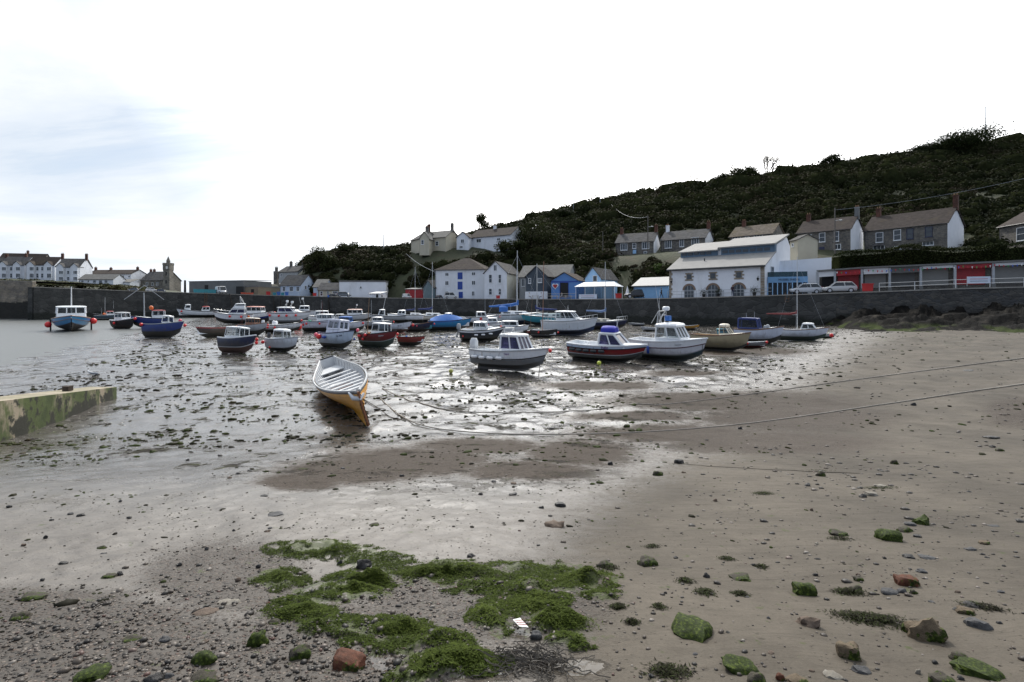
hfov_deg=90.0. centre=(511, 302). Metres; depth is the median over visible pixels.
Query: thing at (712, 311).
quay wall
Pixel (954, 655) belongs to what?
stone
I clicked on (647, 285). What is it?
blue shed
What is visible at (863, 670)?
stone
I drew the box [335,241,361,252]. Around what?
hilltop tree
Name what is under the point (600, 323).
sailing yacht
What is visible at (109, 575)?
stone
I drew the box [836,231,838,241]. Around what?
window
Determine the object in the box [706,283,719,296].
arch window
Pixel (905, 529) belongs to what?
stone
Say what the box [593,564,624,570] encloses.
seaweed clump
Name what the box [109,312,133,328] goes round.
fishing boat
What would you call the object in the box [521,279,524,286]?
window
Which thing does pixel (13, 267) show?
terraced house
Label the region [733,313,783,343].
fishing boat
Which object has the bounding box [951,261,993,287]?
kiosk
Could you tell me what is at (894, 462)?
stone
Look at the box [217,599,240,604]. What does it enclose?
stone
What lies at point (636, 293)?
parked car
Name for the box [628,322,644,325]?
dinghy
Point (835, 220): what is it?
telegraph pole
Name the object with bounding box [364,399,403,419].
bow rope
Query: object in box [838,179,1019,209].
overhead cable
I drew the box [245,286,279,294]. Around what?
lean to shed
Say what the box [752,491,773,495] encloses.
seaweed clump
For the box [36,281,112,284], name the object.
quay pavement
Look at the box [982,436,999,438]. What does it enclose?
stone
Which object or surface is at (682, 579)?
seaweed clump
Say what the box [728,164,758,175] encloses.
hilltop tree
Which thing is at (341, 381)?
pilot gig
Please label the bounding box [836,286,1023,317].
quay wall
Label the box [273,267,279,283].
chimney stack
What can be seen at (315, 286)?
pale roof house
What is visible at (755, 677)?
stone
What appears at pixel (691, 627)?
stone
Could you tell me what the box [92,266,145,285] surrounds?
long house
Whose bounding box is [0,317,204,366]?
water
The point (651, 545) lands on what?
seaweed clump
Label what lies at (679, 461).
stone
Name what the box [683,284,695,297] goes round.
arch window
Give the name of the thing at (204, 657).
stone
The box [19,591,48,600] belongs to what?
stone
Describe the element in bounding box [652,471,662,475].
stone
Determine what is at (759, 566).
seaweed clump
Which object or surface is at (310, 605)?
green seaweed
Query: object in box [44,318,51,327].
ball fender
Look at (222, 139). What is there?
sky
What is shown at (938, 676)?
stone
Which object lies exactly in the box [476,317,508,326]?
cabin boat
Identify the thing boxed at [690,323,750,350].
cabin boat
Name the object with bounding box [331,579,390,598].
green seaweed
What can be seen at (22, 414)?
slipway
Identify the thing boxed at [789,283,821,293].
parked car
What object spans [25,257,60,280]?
terraced house
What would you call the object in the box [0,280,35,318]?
quay wall
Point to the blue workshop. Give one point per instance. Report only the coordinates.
(564, 282)
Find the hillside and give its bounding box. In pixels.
[298,176,1022,298]
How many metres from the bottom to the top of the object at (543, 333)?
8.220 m
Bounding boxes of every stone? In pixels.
[8,610,32,620]
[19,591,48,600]
[58,561,67,564]
[72,662,111,681]
[101,573,117,578]
[122,634,142,642]
[143,672,164,681]
[159,636,169,642]
[164,672,174,678]
[190,650,217,665]
[190,669,219,681]
[192,607,218,615]
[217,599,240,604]
[246,629,269,647]
[268,511,282,516]
[268,618,280,624]
[289,644,311,660]
[332,647,365,671]
[356,559,371,569]
[467,553,475,557]
[530,630,541,639]
[544,519,564,527]
[555,501,565,506]
[596,560,614,567]
[637,554,657,566]
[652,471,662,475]
[671,612,712,642]
[674,459,683,463]
[703,572,709,577]
[721,654,758,674]
[728,572,750,581]
[747,672,765,681]
[775,672,784,680]
[785,673,808,681]
[791,581,817,595]
[795,616,820,627]
[815,471,825,476]
[823,669,842,679]
[828,529,848,535]
[835,640,861,661]
[849,585,861,591]
[851,665,871,674]
[853,576,863,581]
[864,491,878,495]
[874,528,902,541]
[881,587,898,594]
[890,460,898,464]
[893,574,920,586]
[896,526,912,532]
[897,588,906,592]
[901,617,947,643]
[902,553,914,558]
[903,522,916,525]
[909,589,917,593]
[911,514,929,525]
[915,568,927,572]
[917,554,935,559]
[928,670,955,681]
[948,651,967,659]
[949,657,1004,681]
[955,605,975,615]
[963,547,976,550]
[963,600,982,608]
[963,617,993,630]
[978,540,989,544]
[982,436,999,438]
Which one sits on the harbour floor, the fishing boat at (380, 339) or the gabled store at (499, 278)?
the fishing boat at (380, 339)
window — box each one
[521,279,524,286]
[620,243,626,250]
[642,242,648,248]
[664,240,671,248]
[679,240,683,246]
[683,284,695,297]
[684,273,693,280]
[691,237,698,245]
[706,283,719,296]
[708,272,717,279]
[733,282,745,295]
[734,271,743,278]
[819,233,824,242]
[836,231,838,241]
[836,244,840,249]
[873,245,884,249]
[876,232,882,242]
[893,229,900,240]
[906,228,912,239]
[922,241,933,245]
[924,226,932,237]
[1016,227,1023,241]
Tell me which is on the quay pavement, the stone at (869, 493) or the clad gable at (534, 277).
the clad gable at (534, 277)
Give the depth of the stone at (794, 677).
2.53 m
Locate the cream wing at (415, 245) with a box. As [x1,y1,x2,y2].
[410,223,432,253]
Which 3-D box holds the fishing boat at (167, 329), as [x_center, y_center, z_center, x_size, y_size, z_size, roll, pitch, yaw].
[-37.055,2.631,54.583,4.348,2.465,1.595,0,-10,6]
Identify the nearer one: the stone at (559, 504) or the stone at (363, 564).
the stone at (363, 564)
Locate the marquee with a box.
[575,282,623,298]
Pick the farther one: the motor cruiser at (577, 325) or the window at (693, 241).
the window at (693, 241)
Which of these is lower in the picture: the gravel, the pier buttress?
the gravel
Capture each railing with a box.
[667,288,770,297]
[879,278,1011,290]
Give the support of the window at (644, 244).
in the stone cottage at (632, 244)
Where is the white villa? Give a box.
[471,224,521,251]
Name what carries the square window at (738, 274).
in the harbour building at (746, 264)
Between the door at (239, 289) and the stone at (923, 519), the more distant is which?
the door at (239, 289)
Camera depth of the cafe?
76.85 m
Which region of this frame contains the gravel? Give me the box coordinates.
[0,472,1023,681]
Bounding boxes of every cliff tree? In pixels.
[304,253,323,268]
[307,245,341,271]
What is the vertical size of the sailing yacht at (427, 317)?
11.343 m
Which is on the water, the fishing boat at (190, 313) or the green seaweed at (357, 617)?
the fishing boat at (190, 313)
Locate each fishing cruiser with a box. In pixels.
[456,317,504,341]
[628,286,707,363]
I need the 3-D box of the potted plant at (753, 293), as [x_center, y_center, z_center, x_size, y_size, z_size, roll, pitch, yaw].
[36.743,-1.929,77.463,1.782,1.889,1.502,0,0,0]
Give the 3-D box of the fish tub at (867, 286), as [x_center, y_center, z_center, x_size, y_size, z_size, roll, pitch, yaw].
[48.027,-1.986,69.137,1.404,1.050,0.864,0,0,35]
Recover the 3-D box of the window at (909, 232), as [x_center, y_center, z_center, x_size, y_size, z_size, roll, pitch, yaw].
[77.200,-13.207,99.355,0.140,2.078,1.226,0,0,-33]
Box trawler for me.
[124,285,172,326]
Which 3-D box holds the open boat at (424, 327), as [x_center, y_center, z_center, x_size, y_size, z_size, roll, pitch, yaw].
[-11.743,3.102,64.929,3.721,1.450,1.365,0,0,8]
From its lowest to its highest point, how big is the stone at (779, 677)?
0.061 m
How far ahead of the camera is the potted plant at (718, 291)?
81.41 m
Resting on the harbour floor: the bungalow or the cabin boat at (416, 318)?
the cabin boat at (416, 318)
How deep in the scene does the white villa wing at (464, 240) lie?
151.08 m
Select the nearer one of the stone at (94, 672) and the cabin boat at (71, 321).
the stone at (94, 672)
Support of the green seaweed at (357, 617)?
on the harbour floor
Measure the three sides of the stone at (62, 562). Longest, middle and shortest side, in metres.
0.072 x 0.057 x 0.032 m
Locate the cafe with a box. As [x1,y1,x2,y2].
[767,271,807,294]
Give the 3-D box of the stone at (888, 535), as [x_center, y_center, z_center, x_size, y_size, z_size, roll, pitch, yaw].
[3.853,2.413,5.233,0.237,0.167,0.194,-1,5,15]
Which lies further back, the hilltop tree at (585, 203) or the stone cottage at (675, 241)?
the hilltop tree at (585, 203)
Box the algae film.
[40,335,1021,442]
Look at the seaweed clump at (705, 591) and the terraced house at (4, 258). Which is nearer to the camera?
the seaweed clump at (705, 591)
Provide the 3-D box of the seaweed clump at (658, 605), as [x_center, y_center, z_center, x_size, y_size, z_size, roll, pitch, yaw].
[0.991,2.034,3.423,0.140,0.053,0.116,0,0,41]
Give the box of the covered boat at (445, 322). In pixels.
[428,314,470,330]
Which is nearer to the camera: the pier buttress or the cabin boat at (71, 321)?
the cabin boat at (71, 321)
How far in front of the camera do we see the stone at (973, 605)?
3.45 m
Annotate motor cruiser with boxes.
[214,296,253,323]
[268,300,310,323]
[540,310,597,335]
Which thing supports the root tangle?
on the harbour floor
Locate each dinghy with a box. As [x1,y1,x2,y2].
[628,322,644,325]
[640,326,659,330]
[743,341,766,347]
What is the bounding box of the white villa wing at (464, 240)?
[456,232,472,249]
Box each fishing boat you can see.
[91,308,106,317]
[93,302,122,319]
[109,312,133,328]
[141,315,183,337]
[176,304,218,317]
[318,318,354,348]
[358,305,396,347]
[379,321,411,332]
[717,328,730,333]
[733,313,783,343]
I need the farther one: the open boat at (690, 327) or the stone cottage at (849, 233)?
the stone cottage at (849, 233)
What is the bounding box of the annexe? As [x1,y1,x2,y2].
[124,279,139,285]
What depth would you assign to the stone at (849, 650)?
2.81 m
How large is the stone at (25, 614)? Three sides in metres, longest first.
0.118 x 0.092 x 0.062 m
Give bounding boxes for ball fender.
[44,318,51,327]
[90,318,96,323]
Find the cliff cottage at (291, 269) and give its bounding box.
[277,260,302,282]
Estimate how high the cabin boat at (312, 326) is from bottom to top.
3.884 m
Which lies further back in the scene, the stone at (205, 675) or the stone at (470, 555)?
the stone at (470, 555)
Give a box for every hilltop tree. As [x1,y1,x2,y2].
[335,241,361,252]
[468,213,489,234]
[543,208,574,218]
[576,199,594,214]
[716,173,728,178]
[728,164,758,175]
[818,152,844,163]
[907,142,940,151]
[912,117,1018,150]
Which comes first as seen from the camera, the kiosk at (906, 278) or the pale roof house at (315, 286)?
the kiosk at (906, 278)
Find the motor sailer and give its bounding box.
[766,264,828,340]
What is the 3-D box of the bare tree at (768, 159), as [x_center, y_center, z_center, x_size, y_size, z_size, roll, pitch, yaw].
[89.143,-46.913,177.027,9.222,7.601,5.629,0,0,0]
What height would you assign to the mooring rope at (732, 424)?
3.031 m
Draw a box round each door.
[236,286,243,293]
[458,272,462,278]
[458,282,462,288]
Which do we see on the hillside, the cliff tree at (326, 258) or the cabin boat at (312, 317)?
the cliff tree at (326, 258)
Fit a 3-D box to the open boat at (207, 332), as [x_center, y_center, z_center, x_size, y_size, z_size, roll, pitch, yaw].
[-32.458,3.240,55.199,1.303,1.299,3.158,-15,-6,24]
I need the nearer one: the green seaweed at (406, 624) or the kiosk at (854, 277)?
the green seaweed at (406, 624)
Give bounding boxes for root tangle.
[468,637,610,681]
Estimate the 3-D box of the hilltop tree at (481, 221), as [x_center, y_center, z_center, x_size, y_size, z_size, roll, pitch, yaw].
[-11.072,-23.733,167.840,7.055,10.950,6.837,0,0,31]
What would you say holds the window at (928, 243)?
in the stone cottage at (944, 227)
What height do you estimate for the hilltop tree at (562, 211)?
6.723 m
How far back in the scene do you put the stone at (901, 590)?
3.73 m
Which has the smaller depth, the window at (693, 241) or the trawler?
the trawler
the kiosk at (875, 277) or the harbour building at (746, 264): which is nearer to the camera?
the kiosk at (875, 277)
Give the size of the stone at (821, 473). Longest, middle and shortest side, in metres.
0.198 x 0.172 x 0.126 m
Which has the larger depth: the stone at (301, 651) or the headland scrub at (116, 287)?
the headland scrub at (116, 287)
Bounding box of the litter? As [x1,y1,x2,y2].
[513,618,528,627]
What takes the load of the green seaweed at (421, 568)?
on the harbour floor
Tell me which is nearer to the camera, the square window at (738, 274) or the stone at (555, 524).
the stone at (555, 524)
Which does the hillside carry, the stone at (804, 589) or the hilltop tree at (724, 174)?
the hilltop tree at (724, 174)
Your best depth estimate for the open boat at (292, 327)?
63.05 m
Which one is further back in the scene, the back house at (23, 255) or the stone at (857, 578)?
the back house at (23, 255)
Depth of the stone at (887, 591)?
3.73 m
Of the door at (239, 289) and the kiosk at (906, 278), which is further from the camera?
the door at (239, 289)
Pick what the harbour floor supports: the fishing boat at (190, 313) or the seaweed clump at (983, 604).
the seaweed clump at (983, 604)
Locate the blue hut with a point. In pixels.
(427, 288)
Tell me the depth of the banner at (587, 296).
99.15 m
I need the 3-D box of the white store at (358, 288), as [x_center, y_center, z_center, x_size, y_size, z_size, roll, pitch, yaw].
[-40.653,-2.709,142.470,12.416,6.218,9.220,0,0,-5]
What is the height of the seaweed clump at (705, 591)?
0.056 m
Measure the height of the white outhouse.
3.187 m
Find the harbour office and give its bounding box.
[278,275,313,295]
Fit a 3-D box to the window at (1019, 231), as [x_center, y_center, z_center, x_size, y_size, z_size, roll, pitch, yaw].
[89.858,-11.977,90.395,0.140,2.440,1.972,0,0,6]
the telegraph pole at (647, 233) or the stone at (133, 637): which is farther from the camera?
the telegraph pole at (647, 233)
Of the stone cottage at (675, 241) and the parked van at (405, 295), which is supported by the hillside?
the stone cottage at (675, 241)
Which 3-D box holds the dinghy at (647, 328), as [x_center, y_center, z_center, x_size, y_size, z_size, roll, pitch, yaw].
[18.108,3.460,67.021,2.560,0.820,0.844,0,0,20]
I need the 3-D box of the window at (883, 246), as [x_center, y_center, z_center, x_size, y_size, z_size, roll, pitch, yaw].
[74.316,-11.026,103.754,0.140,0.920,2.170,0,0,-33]
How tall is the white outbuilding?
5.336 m
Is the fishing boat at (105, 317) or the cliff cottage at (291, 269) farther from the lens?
the cliff cottage at (291, 269)
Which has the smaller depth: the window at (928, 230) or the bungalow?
the window at (928, 230)
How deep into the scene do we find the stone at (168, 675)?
2.55 m
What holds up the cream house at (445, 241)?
on the hillside
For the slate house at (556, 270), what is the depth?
120.86 m
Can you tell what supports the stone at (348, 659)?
on the harbour floor
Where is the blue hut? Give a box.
[422,280,435,297]
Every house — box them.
[0,250,49,256]
[0,252,32,278]
[0,253,8,261]
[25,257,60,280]
[55,253,92,281]
[78,274,125,284]
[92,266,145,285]
[312,279,331,295]
[425,222,457,251]
[518,264,575,298]
[583,267,618,298]
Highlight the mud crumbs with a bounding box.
[0,325,1023,639]
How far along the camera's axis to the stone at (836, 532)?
5.36 m
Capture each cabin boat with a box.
[50,287,91,330]
[217,321,256,353]
[237,315,267,334]
[246,306,273,322]
[264,328,298,351]
[295,293,319,314]
[301,314,342,331]
[307,310,337,320]
[334,316,365,331]
[341,304,370,321]
[365,300,392,328]
[387,310,423,322]
[465,311,498,325]
[468,327,548,374]
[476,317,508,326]
[491,313,528,332]
[566,319,647,362]
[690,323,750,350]
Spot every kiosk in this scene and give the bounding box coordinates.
[816,269,836,292]
[833,267,861,292]
[860,266,889,291]
[887,264,920,290]
[918,263,955,289]
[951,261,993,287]
[988,260,1023,286]
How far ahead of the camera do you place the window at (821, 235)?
106.46 m
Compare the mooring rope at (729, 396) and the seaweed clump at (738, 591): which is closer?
the seaweed clump at (738, 591)
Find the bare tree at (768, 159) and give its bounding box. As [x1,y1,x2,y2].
[759,155,780,172]
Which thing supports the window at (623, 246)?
in the stone cottage at (632, 244)
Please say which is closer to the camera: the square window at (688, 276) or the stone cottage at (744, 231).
the square window at (688, 276)
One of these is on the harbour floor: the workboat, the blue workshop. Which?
the workboat
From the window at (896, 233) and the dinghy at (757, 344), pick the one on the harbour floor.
the dinghy at (757, 344)
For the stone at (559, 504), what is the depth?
6.85 m
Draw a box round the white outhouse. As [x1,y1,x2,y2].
[368,292,386,297]
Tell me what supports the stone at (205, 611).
on the harbour floor
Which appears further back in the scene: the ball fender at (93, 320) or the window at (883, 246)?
the window at (883, 246)
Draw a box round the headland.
[6,279,179,291]
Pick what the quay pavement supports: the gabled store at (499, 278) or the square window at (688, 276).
the gabled store at (499, 278)
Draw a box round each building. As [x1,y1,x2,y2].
[666,234,789,297]
[780,257,830,293]
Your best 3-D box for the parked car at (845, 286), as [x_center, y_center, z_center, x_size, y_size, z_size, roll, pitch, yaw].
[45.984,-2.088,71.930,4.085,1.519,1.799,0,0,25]
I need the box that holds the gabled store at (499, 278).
[483,261,518,298]
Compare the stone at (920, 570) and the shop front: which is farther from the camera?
the shop front
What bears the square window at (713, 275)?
in the harbour building at (746, 264)
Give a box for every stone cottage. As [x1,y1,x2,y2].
[614,224,660,255]
[659,220,713,251]
[728,219,784,239]
[796,205,863,250]
[862,193,965,250]
[996,212,1023,246]
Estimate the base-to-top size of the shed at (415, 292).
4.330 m
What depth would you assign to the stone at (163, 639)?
2.93 m
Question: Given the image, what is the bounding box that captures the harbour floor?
[0,317,1023,681]
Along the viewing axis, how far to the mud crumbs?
16.88 m
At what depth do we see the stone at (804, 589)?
3.78 m
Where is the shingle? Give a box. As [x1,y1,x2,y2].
[528,355,1023,681]
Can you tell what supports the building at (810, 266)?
on the quay pavement
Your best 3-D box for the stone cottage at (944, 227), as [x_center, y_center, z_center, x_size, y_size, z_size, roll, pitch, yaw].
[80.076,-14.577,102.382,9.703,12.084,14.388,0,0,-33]
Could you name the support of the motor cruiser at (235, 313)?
on the harbour floor
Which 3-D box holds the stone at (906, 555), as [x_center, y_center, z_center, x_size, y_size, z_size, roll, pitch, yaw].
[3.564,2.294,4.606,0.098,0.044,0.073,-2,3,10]
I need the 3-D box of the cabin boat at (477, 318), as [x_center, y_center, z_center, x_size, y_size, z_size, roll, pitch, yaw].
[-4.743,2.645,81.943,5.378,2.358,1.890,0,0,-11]
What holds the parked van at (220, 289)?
on the quay pavement
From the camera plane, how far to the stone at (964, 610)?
3.35 m
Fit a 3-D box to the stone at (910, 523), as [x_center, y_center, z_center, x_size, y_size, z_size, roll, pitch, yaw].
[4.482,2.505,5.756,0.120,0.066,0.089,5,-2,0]
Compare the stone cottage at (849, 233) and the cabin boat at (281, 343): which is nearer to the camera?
the cabin boat at (281, 343)
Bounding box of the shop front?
[525,291,546,298]
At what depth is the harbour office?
145.86 m
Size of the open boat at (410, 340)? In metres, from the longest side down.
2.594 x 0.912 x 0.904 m
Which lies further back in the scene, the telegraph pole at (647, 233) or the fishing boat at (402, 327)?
the telegraph pole at (647, 233)
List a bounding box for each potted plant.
[715,289,720,296]
[750,287,759,295]
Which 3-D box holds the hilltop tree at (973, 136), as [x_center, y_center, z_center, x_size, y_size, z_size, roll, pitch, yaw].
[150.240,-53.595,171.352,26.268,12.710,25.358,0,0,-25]
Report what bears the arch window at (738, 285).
in the harbour building at (746, 264)
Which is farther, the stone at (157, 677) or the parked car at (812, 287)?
the parked car at (812, 287)
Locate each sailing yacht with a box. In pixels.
[405,296,429,314]
[418,262,450,321]
[486,250,547,324]
[509,271,528,307]
[520,272,572,325]
[584,262,627,329]
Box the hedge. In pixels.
[832,241,1023,268]
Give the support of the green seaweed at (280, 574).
on the harbour floor
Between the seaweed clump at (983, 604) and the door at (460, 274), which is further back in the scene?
the door at (460, 274)
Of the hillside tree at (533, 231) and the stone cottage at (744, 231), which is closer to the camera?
the stone cottage at (744, 231)
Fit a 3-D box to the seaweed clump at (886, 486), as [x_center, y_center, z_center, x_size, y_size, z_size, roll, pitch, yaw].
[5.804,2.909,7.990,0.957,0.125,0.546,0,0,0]
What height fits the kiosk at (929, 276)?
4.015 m
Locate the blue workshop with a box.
[550,272,584,298]
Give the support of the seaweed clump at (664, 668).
on the harbour floor
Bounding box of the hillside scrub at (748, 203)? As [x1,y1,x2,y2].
[295,130,1023,291]
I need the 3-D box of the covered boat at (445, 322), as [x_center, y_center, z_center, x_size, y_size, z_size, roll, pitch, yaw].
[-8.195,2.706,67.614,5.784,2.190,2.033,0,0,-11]
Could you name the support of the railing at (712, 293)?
on the quay wall at (712, 311)
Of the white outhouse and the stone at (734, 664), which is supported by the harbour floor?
the stone at (734, 664)
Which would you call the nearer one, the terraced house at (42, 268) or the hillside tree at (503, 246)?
the hillside tree at (503, 246)
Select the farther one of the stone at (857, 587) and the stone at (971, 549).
the stone at (971, 549)
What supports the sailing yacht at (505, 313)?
on the harbour floor
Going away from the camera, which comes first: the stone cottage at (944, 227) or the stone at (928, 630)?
the stone at (928, 630)
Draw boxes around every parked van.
[215,286,226,293]
[402,294,411,297]
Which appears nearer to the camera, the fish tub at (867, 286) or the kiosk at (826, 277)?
the fish tub at (867, 286)
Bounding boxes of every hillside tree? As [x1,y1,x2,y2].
[494,239,526,258]
[515,213,561,245]
[653,263,663,274]
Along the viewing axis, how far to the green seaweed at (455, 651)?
2.67 m
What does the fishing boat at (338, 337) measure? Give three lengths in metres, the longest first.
4.076 x 2.473 x 1.500 m
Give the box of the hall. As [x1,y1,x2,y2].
[139,268,181,291]
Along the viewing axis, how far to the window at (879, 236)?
103.68 m
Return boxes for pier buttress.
[28,287,32,319]
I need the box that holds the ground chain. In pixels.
[672,463,847,472]
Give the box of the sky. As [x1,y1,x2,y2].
[0,0,1023,291]
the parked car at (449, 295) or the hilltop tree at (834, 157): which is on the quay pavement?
the parked car at (449, 295)
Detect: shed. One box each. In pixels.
[188,280,271,293]
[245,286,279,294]
[406,288,422,297]
[631,277,668,297]
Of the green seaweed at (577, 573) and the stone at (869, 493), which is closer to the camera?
the green seaweed at (577, 573)
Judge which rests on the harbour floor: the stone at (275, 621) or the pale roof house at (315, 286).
the stone at (275, 621)
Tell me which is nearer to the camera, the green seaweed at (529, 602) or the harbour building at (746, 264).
the green seaweed at (529, 602)
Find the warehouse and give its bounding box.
[433,258,487,298]
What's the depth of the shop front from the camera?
113.58 m
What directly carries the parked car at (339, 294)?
on the quay pavement
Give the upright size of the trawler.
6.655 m
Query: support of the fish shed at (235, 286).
on the quay pavement
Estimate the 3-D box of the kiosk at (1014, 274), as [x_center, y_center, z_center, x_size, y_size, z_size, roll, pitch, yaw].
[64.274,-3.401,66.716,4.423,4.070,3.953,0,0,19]
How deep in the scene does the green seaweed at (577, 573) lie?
3.99 m
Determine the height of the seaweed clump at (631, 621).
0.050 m
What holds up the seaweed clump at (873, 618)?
on the harbour floor
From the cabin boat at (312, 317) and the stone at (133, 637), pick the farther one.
the cabin boat at (312, 317)
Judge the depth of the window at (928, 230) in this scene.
96.84 m
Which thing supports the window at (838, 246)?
in the stone cottage at (849, 233)
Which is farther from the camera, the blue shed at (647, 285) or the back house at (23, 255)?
the back house at (23, 255)
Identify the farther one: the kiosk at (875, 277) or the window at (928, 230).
the window at (928, 230)
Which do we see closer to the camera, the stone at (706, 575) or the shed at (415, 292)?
the stone at (706, 575)
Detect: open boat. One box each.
[196,327,226,337]
[261,320,301,332]
[397,335,424,345]
[407,321,432,331]
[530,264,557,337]
[682,324,699,329]
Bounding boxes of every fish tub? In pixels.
[615,293,621,297]
[862,283,873,290]
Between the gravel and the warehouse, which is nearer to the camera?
the gravel
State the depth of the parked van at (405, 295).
124.98 m
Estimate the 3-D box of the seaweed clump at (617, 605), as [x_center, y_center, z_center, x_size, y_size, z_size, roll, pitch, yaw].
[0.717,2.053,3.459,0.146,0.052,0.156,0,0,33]
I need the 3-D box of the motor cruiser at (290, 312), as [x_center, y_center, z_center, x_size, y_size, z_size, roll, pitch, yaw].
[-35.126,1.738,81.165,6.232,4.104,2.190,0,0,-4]
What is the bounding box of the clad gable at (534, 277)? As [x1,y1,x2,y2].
[525,266,554,298]
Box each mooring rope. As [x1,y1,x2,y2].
[380,383,1023,434]
[382,357,1023,412]
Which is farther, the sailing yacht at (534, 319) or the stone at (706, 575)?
the sailing yacht at (534, 319)
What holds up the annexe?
on the headland
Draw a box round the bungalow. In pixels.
[317,283,338,296]
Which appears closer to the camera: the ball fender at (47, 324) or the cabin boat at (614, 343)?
the cabin boat at (614, 343)
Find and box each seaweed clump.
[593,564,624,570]
[608,602,629,610]
[620,617,640,625]
[633,657,699,681]
[643,543,661,548]
[650,602,671,609]
[674,576,696,585]
[691,586,720,596]
[716,555,741,560]
[729,589,751,597]
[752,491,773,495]
[753,563,769,570]
[814,609,914,631]
[827,535,859,540]
[829,587,880,596]
[858,485,905,489]
[944,599,1019,613]
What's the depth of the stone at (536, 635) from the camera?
3.02 m
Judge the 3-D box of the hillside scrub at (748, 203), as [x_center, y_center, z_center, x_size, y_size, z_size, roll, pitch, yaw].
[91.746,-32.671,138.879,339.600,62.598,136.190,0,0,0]
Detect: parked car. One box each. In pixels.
[337,292,350,296]
[444,292,457,297]
[624,289,643,297]
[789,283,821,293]
[822,282,857,292]
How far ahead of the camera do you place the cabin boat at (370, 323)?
73.57 m
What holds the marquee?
on the quay pavement
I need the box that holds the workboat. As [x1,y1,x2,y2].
[370,297,404,322]
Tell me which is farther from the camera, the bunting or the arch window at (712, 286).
the arch window at (712, 286)
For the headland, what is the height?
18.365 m
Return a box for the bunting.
[837,264,1021,273]
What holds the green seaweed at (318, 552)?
on the harbour floor
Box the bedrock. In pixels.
[822,302,1023,332]
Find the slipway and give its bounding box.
[0,385,116,440]
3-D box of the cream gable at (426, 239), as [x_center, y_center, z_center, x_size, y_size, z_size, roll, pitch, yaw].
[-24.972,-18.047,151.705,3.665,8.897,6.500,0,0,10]
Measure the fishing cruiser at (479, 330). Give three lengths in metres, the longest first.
4.920 x 2.416 x 1.622 m
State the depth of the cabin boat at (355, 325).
62.81 m
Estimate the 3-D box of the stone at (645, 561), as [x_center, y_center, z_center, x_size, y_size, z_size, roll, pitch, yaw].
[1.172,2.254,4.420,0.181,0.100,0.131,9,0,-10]
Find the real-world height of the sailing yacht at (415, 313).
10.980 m
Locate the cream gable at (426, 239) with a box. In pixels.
[418,226,433,255]
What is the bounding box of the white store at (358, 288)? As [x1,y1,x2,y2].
[339,280,388,296]
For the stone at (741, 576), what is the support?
on the harbour floor
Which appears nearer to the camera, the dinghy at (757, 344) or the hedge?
the dinghy at (757, 344)
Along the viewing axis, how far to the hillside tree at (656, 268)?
112.14 m
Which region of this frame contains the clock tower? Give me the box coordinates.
[162,256,173,290]
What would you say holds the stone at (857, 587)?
on the harbour floor
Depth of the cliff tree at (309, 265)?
156.45 m
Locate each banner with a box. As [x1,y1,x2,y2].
[579,294,596,298]
[967,276,990,285]
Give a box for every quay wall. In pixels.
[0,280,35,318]
[33,287,835,325]
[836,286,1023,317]
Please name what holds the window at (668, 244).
in the stone cottage at (675, 241)
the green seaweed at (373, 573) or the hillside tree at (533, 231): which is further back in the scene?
the hillside tree at (533, 231)
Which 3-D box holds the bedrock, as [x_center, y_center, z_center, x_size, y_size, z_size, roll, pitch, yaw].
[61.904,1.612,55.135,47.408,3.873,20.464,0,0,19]
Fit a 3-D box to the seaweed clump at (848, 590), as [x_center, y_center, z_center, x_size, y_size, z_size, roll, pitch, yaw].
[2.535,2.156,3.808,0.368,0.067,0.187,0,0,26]
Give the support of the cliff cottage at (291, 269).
on the hillside
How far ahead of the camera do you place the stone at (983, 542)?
5.05 m
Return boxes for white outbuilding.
[788,234,819,259]
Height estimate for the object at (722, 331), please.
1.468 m
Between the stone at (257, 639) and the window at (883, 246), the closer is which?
the stone at (257, 639)
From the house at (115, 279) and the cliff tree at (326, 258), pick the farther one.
the house at (115, 279)
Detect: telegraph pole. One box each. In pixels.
[647,215,652,253]
[834,208,841,253]
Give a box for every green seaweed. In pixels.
[247,538,624,681]
[248,570,296,587]
[251,598,347,627]
[254,543,378,557]
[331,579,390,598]
[341,567,407,588]
[363,558,480,584]
[364,615,435,636]
[394,644,506,681]
[489,583,576,615]
[520,605,603,635]
[547,565,615,586]
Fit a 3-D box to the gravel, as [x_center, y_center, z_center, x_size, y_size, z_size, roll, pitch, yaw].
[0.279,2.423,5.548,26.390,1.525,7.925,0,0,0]
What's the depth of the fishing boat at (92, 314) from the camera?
119.12 m
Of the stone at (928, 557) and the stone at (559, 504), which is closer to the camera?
the stone at (928, 557)
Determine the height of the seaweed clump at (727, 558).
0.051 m
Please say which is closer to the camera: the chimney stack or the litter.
the litter
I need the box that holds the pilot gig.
[313,355,369,425]
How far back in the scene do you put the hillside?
139.00 m
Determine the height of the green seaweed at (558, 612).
0.123 m
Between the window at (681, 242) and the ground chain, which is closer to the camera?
the ground chain
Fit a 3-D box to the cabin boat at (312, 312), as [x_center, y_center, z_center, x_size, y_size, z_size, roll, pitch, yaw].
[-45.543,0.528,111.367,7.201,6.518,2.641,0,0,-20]
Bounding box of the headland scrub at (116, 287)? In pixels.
[0,278,158,290]

